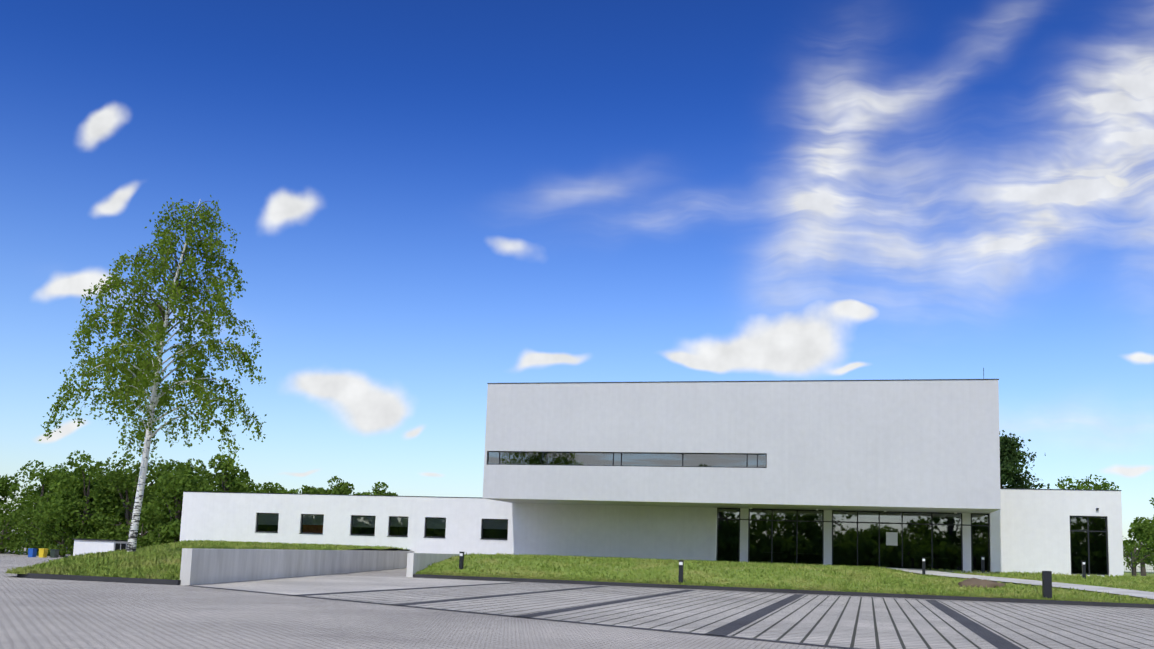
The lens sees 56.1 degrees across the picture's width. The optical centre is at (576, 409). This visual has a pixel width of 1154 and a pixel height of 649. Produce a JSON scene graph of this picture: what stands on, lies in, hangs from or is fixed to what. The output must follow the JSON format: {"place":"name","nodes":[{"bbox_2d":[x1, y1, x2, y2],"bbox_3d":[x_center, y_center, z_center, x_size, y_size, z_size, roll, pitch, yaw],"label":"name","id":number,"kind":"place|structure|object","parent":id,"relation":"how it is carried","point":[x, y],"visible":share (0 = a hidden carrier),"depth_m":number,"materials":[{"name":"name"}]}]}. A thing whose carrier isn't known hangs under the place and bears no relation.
{"place":"outdoors","nodes":[
{"label":"outdoors","id":0,"kind":"place"},
{"bbox_2d":[13,545,395,579],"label":"mound lawn","id":1,"kind":"structure","parent":0,"point":[213,546],"depth_m":34.63,"materials":[{"name":"green plant"}]},
{"bbox_2d":[39,195,266,551],"bbox_3d":[-15.995,-1.288,41.411,7.424,14.164,8.275,7,-9,-32],"label":"birch tree","id":2,"kind":"object","parent":1,"relation":"on","point":[137,377],"visible":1,"depth_m":40.62,"materials":[{"name":"green plant"}]},
{"bbox_2d":[6,539,406,579],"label":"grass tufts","id":3,"kind":"object","parent":1,"relation":"on","point":[164,556],"depth_m":34.55,"materials":[{"name":"green plant"}]},
{"bbox_2d":[180,492,520,554],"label":"wing wall","id":4,"kind":"structure","parent":1,"relation":"on","point":[210,516],"depth_m":71.52,"materials":[{"name":"white paint"}]},
{"bbox_2d":[183,491,480,497],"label":"roof edge trim","id":5,"kind":"structure","parent":4,"relation":"on","point":[337,494],"depth_m":72.04,"materials":[{"name":"grey metal"}]},
{"bbox_2d":[256,513,507,539],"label":"wing window frames","id":6,"kind":"structure","parent":4,"relation":"in","point":[375,517],"depth_m":70.95,"materials":[{"name":"black metal"}]},
{"bbox_2d":[257,514,507,538],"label":"window glass","id":7,"kind":"object","parent":6,"relation":"in","point":[312,530],"visible":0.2,"depth_m":70.88,"materials":[{"name":"black glass"}]},
{"bbox_2d":[265,532,500,539],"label":"window sills","id":8,"kind":"structure","parent":4,"relation":"attached to","point":[373,535],"depth_m":70.52,"materials":[{"name":"grey metal"}]},
{"bbox_2d":[303,525,322,532],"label":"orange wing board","id":9,"kind":"object","parent":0,"point":[315,528],"depth_m":72.43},
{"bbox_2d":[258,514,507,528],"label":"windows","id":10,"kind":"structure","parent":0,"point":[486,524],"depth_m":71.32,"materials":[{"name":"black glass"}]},
{"bbox_2d":[258,525,507,538],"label":"wing rooms","id":11,"kind":"object","parent":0,"point":[360,531],"depth_m":71.59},
{"bbox_2d":[0,534,1153,648],"bbox_3d":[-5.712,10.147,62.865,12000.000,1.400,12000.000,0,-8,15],"label":"ground","id":12,"kind":"structure","parent":0,"point":[51,614],"depth_m":18.05,"materials":[{"name":"grey stone"}]},
{"bbox_2d":[0,474,19,528],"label":"tree","id":13,"kind":"object","parent":12,"relation":"on","point":[4,487],"visible":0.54,"depth_m":153.44,"materials":[{"name":"green plant"}]},
{"bbox_2d":[0,512,19,548],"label":"woods shrub","id":14,"kind":"object","parent":12,"relation":"on","point":[4,516],"visible":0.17,"depth_m":148.11,"materials":[{"name":"green plant"}]},
{"bbox_2d":[0,511,27,553],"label":"woods shrub","id":15,"kind":"object","parent":12,"relation":"on","point":[2,538],"visible":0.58,"depth_m":142.98,"materials":[{"name":"green plant"}]},
{"bbox_2d":[0,507,52,554],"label":"woods shrub","id":16,"kind":"object","parent":12,"relation":"on","point":[13,541],"visible":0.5,"depth_m":140.36,"materials":[{"name":"green plant"}]},
{"bbox_2d":[28,548,37,556],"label":"blue bin","id":17,"kind":"object","parent":12,"relation":"on","point":[32,552],"visible":0.81,"depth_m":119.68,"materials":[{"name":"blue plastic"}]},
{"bbox_2d":[3,460,72,538],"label":"tree","id":18,"kind":"object","parent":12,"relation":"on","point":[45,478],"visible":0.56,"depth_m":150.27,"materials":[{"name":"green plant"}]},
{"bbox_2d":[18,515,67,555],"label":"woods shrub","id":19,"kind":"object","parent":12,"relation":"on","point":[34,544],"visible":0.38,"depth_m":137.17,"materials":[{"name":"green plant"}]},
{"bbox_2d":[39,548,48,557],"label":"yellow bin","id":20,"kind":"object","parent":12,"relation":"on","point":[43,552],"visible":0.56,"depth_m":119.06,"materials":[{"name":"yellow plastic"}]},
{"bbox_2d":[50,549,59,557],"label":"dark bin","id":21,"kind":"object","parent":12,"relation":"on","point":[54,553],"visible":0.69,"depth_m":118.80,"materials":[{"name":"grey plastic"}]},
{"bbox_2d":[37,514,80,556],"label":"woods shrub","id":22,"kind":"object","parent":12,"relation":"on","point":[55,539],"visible":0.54,"depth_m":134.11,"materials":[{"name":"green plant"}]},
{"bbox_2d":[39,473,109,553],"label":"tree","id":23,"kind":"object","parent":12,"relation":"on","point":[67,496],"visible":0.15,"depth_m":136.43,"materials":[{"name":"green plant"}]},
{"bbox_2d":[34,450,130,535],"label":"tree","id":24,"kind":"object","parent":12,"relation":"on","point":[62,511],"visible":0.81,"depth_m":133.10,"materials":[{"name":"green plant"}]},
{"bbox_2d":[59,522,107,555],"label":"woods shrub","id":25,"kind":"object","parent":12,"relation":"on","point":[83,536],"visible":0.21,"depth_m":132.26,"materials":[{"name":"green plant"}]},
{"bbox_2d":[68,465,103,553],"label":"tree","id":26,"kind":"object","parent":12,"relation":"on","point":[94,476],"visible":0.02,"depth_m":155.81,"materials":[{"name":"green plant"}]},
{"bbox_2d":[17,573,180,584],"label":"curb","id":27,"kind":"structure","parent":12,"relation":"on","point":[104,579],"depth_m":32.02,"materials":[{"name":"concrete"}]},
{"bbox_2d":[72,538,127,555],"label":"building","id":28,"kind":"structure","parent":12,"relation":"on","point":[82,546],"depth_m":119.96,"materials":[{"name":"white paint"}]},
{"bbox_2d":[90,525,127,539],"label":"woods shrub","id":29,"kind":"object","parent":12,"relation":"on","point":[112,536],"visible":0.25,"depth_m":130.96,"materials":[{"name":"green plant"}]},
{"bbox_2d":[98,466,155,536],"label":"tree","id":30,"kind":"object","parent":12,"relation":"on","point":[129,467],"visible":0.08,"depth_m":143.37,"materials":[{"name":"green plant"}]},
{"bbox_2d":[90,451,173,535],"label":"tree","id":31,"kind":"object","parent":12,"relation":"on","point":[127,488],"visible":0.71,"depth_m":131.62,"materials":[{"name":"green plant"}]},
{"bbox_2d":[116,515,165,546],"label":"woods shrub","id":32,"kind":"object","parent":12,"relation":"on","point":[144,525],"visible":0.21,"depth_m":128.06,"materials":[{"name":"green plant"}]},
{"bbox_2d":[137,484,169,537],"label":"tree","id":33,"kind":"object","parent":12,"relation":"on","point":[151,487],"visible":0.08,"depth_m":131.12,"materials":[{"name":"green plant"}]},
{"bbox_2d":[136,523,179,548],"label":"woods shrub","id":34,"kind":"object","parent":12,"relation":"on","point":[149,538],"visible":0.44,"depth_m":124.05,"materials":[{"name":"green plant"}]},
{"bbox_2d":[141,468,216,542],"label":"tree","id":35,"kind":"object","parent":12,"relation":"on","point":[171,529],"visible":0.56,"depth_m":124.51,"materials":[{"name":"green plant"}]},
{"bbox_2d":[145,458,213,531],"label":"tree","id":36,"kind":"object","parent":12,"relation":"on","point":[188,466],"visible":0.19,"depth_m":132.66,"materials":[{"name":"green plant"}]},
{"bbox_2d":[151,470,210,524],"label":"tree","id":37,"kind":"object","parent":12,"relation":"on","point":[159,518],"visible":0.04,"depth_m":127.22,"materials":[{"name":"green plant"}]},
{"bbox_2d":[191,454,256,492],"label":"tree","id":38,"kind":"object","parent":12,"relation":"on","point":[227,482],"visible":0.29,"depth_m":126.84,"materials":[{"name":"green plant"}]},
{"bbox_2d":[206,474,251,492],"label":"tree","id":39,"kind":"object","parent":12,"relation":"on","point":[216,477],"visible":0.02,"depth_m":153.94,"materials":[{"name":"green plant"}]},
{"bbox_2d":[250,489,267,492],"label":"tree","id":40,"kind":"object","parent":12,"relation":"on","point":[260,491],"visible":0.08,"depth_m":125.95,"materials":[{"name":"green plant"}]},
{"bbox_2d":[254,482,287,492],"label":"tree","id":41,"kind":"object","parent":12,"relation":"on","point":[270,488],"visible":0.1,"depth_m":157.56,"materials":[{"name":"green plant"}]},
{"bbox_2d":[276,488,297,493],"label":"tree","id":42,"kind":"object","parent":12,"relation":"on","point":[291,491],"visible":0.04,"depth_m":108.21,"materials":[{"name":"green plant"}]},
{"bbox_2d":[180,548,413,584],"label":"retaining wall","id":43,"kind":"structure","parent":12,"relation":"on","point":[204,566],"depth_m":39.63,"materials":[{"name":"concrete"}]},
{"bbox_2d":[296,485,325,493],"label":"tree","id":44,"kind":"object","parent":12,"relation":"on","point":[310,490],"visible":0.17,"depth_m":112.14,"materials":[{"name":"green plant"}]},
{"bbox_2d":[320,476,354,494],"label":"tree","id":45,"kind":"object","parent":12,"relation":"on","point":[341,488],"visible":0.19,"depth_m":109.82,"materials":[{"name":"green plant"}]},
{"bbox_2d":[355,481,388,494],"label":"tree","id":46,"kind":"object","parent":12,"relation":"on","point":[379,491],"visible":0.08,"depth_m":113.59,"materials":[{"name":"green plant"}]},
{"bbox_2d":[386,491,397,495],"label":"tree","id":47,"kind":"object","parent":12,"relation":"on","point":[391,494],"depth_m":110.55,"materials":[{"name":"green plant"}]},
{"bbox_2d":[406,553,514,576],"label":"retaining wall","id":48,"kind":"structure","parent":12,"relation":"on","point":[416,562],"depth_m":48.42,"materials":[{"name":"concrete"}]},
{"bbox_2d":[185,574,1153,648],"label":"paving zones","id":49,"kind":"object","parent":12,"relation":"on","point":[848,622],"visible":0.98,"depth_m":27.10,"materials":[{"name":"grey concrete"}]},
{"bbox_2d":[413,574,1153,608],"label":"kerb","id":50,"kind":"structure","parent":12,"relation":"on","point":[1057,602],"depth_m":43.15,"materials":[{"name":"concrete"}]},
{"bbox_2d":[0,0,1153,571],"label":"sky","id":51,"kind":"structure","parent":0,"point":[431,203],"materials":[{"name":"blue"}]},
{"bbox_2d":[421,555,1153,601],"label":"lawn","id":52,"kind":"structure","parent":0,"point":[620,575],"depth_m":47.77,"materials":[{"name":"green plant"}]},
{"bbox_2d":[459,552,463,568],"bbox_3d":[-5.177,6.827,48.476,0.200,0.920,0.200,0,-8,15],"label":"bollard","id":53,"kind":"object","parent":52,"relation":"on","point":[461,560],"visible":0.88,"depth_m":48.42,"materials":[{"name":"grey metal"}]},
{"bbox_2d":[519,503,716,560],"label":"ground floor wall","id":54,"kind":"structure","parent":52,"relation":"on","point":[622,531],"depth_m":66.82,"materials":[{"name":"white paint"}]},
{"bbox_2d":[483,380,1000,513],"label":"wall","id":55,"kind":"structure","parent":54,"relation":"on","point":[913,445],"depth_m":59.80,"materials":[{"name":"white paint"}]},
{"bbox_2d":[487,451,766,467],"bbox_3d":[2.602,2.842,61.842,16.330,0.810,0.070,0,-8,15],"label":"strip window frame","id":56,"kind":"object","parent":55,"relation":"in","point":[630,452],"visible":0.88,"depth_m":61.79,"materials":[{"name":"black metal"}]},
{"bbox_2d":[488,452,765,466],"bbox_3d":[2.602,2.842,61.842,16.275,0.755,0.001,0,-8,15],"label":"ribbon window glass","id":57,"kind":"object","parent":56,"relation":"in","point":[706,460],"visible":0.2,"depth_m":61.73,"materials":[{"name":"grey glass"}]},
{"bbox_2d":[487,379,998,383],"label":"roof edge trim","id":58,"kind":"structure","parent":55,"relation":"on","point":[752,381],"depth_m":60.37,"materials":[{"name":"grey metal"}]},
{"bbox_2d":[678,560,683,582],"bbox_3d":[4.316,6.810,44.910,0.210,1.110,0.210,0,-8,15],"label":"bollard","id":59,"kind":"object","parent":52,"relation":"on","point":[681,563],"visible":0.88,"depth_m":44.84,"materials":[{"name":"grey metal"}]},
{"bbox_2d":[416,570,1153,603],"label":"grass fringe","id":60,"kind":"object","parent":52,"relation":"on","point":[736,585],"depth_m":44.03,"materials":[{"name":"green plant"}]},
{"bbox_2d":[418,552,1153,603],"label":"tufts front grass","id":61,"kind":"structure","parent":52,"relation":"on","point":[1022,593],"depth_m":48.35,"materials":[{"name":"green plant"}]},
{"bbox_2d":[740,508,970,571],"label":"columns","id":62,"kind":"structure","parent":52,"relation":"on","point":[966,520],"depth_m":63.49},
{"bbox_2d":[922,557,925,574],"bbox_3d":[17.720,8.092,55.285,0.190,1.080,0.190,0,-8,15],"label":"path light","id":63,"kind":"object","parent":52,"relation":"on","point":[923,565],"visible":0.79,"depth_m":55.23,"materials":[{"name":"grey metal"}]},
{"bbox_2d":[958,578,1004,587],"bbox_3d":[17.912,7.690,47.871,2.077,0.499,1.537,0,-8,15],"label":"dirt pile","id":64,"kind":"object","parent":52,"relation":"on","point":[974,582],"visible":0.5,"depth_m":47.48,"materials":[{"name":"soil"}]},
{"bbox_2d":[981,556,984,572],"bbox_3d":[22.124,8.523,58.952,0.190,1.080,0.190,0,-8,15],"label":"path light","id":65,"kind":"object","parent":52,"relation":"on","point":[982,564],"visible":0.9,"depth_m":58.90,"materials":[{"name":"grey metal"}]},
{"bbox_2d":[999,430,1049,488],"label":"tree","id":66,"kind":"object","parent":52,"relation":"on","point":[1011,456],"visible":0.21,"depth_m":89.05,"materials":[{"name":"green plant"}]},
{"bbox_2d":[1042,571,1051,598],"bbox_3d":[17.946,6.785,41.299,0.300,1.250,0.300,0,-8,15],"label":"post","id":67,"kind":"object","parent":52,"relation":"on","point":[1047,584],"visible":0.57,"depth_m":41.18,"materials":[{"name":"grey metal"}]},
{"bbox_2d":[989,489,1123,576],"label":"annex wall","id":68,"kind":"structure","parent":52,"relation":"on","point":[1029,529],"depth_m":60.23,"materials":[{"name":"white paint"}]},
{"bbox_2d":[1000,488,1121,490],"bbox_3d":[28.191,5.249,66.037,6.790,0.040,11.840,0,-8,15],"label":"roof edge","id":69,"kind":"object","parent":68,"relation":"on","point":[1062,489],"visible":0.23,"depth_m":60.28,"materials":[{"name":"grey metal"}]},
{"bbox_2d":[1070,516,1108,575],"bbox_3d":[28.254,7.495,59.747,1.930,3.230,0.080,0,-8,15],"label":"door frame","id":70,"kind":"object","parent":68,"relation":"in","point":[1088,530],"visible":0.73,"depth_m":59.71,"materials":[{"name":"black metal"}]},
{"bbox_2d":[1070,517,1106,573],"bbox_3d":[28.254,7.495,59.747,1.860,3.160,0.001,0,-8,15],"label":"glass door","id":71,"kind":"structure","parent":70,"relation":"in","point":[1097,547],"depth_m":59.75,"materials":[{"name":"black glass"}]},
{"bbox_2d":[1082,561,1085,578],"bbox_3d":[26.145,8.335,55.806,0.190,1.080,0.190,0,-8,15],"label":"path light","id":72,"kind":"object","parent":52,"relation":"on","point":[1083,569],"visible":0.92,"depth_m":55.75,"materials":[{"name":"grey metal"}]},
{"bbox_2d":[1055,474,1118,489],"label":"tree","id":73,"kind":"object","parent":52,"relation":"on","point":[1095,486],"visible":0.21,"depth_m":109.60,"materials":[{"name":"green plant"}]},
{"bbox_2d":[1123,522,1153,575],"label":"tree","id":74,"kind":"object","parent":52,"relation":"on","point":[1144,530],"visible":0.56,"depth_m":81.84,"materials":[{"name":"green plant"}]},
{"bbox_2d":[1123,535,1153,575],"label":"tree","id":75,"kind":"object","parent":52,"relation":"on","point":[1134,553],"visible":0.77,"depth_m":70.97,"materials":[{"name":"green plant"}]},
{"bbox_2d":[1131,552,1152,575],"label":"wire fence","id":76,"kind":"object","parent":52,"relation":"on","point":[1147,558],"visible":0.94,"depth_m":67.64,"materials":[{"name":"grey metal"}]},
{"bbox_2d":[1131,516,1153,549],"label":"tree","id":77,"kind":"object","parent":52,"relation":"on","point":[1138,520],"visible":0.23,"depth_m":89.69,"materials":[{"name":"green plant"}]},
{"bbox_2d":[716,508,989,571],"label":"glazing frames","id":78,"kind":"structure","parent":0,"point":[857,522],"depth_m":63.28,"materials":[{"name":"black metal"}]},
{"bbox_2d":[718,509,988,570],"bbox_3d":[15.899,7.554,63.266,15.390,3.230,0.001,0,-8,15],"label":"window glass","id":79,"kind":"object","parent":78,"relation":"in","point":[946,545],"visible":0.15,"depth_m":63.13,"materials":[{"name":"black glass"}]},
{"bbox_2d":[886,532,897,545],"bbox_3d":[18.214,7.473,62.594,0.640,0.760,0.015,0,-8,15],"label":"entrance notice","id":80,"kind":"object","parent":79,"relation":"attached to","point":[892,538],"visible":1,"depth_m":62.58,"materials":[{"name":"white paper"}]},
{"bbox_2d":[881,567,1153,598],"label":"entrance path","id":81,"kind":"structure","parent":0,"point":[1143,594],"depth_m":50.43,"materials":[{"name":"concrete"}]}
]}

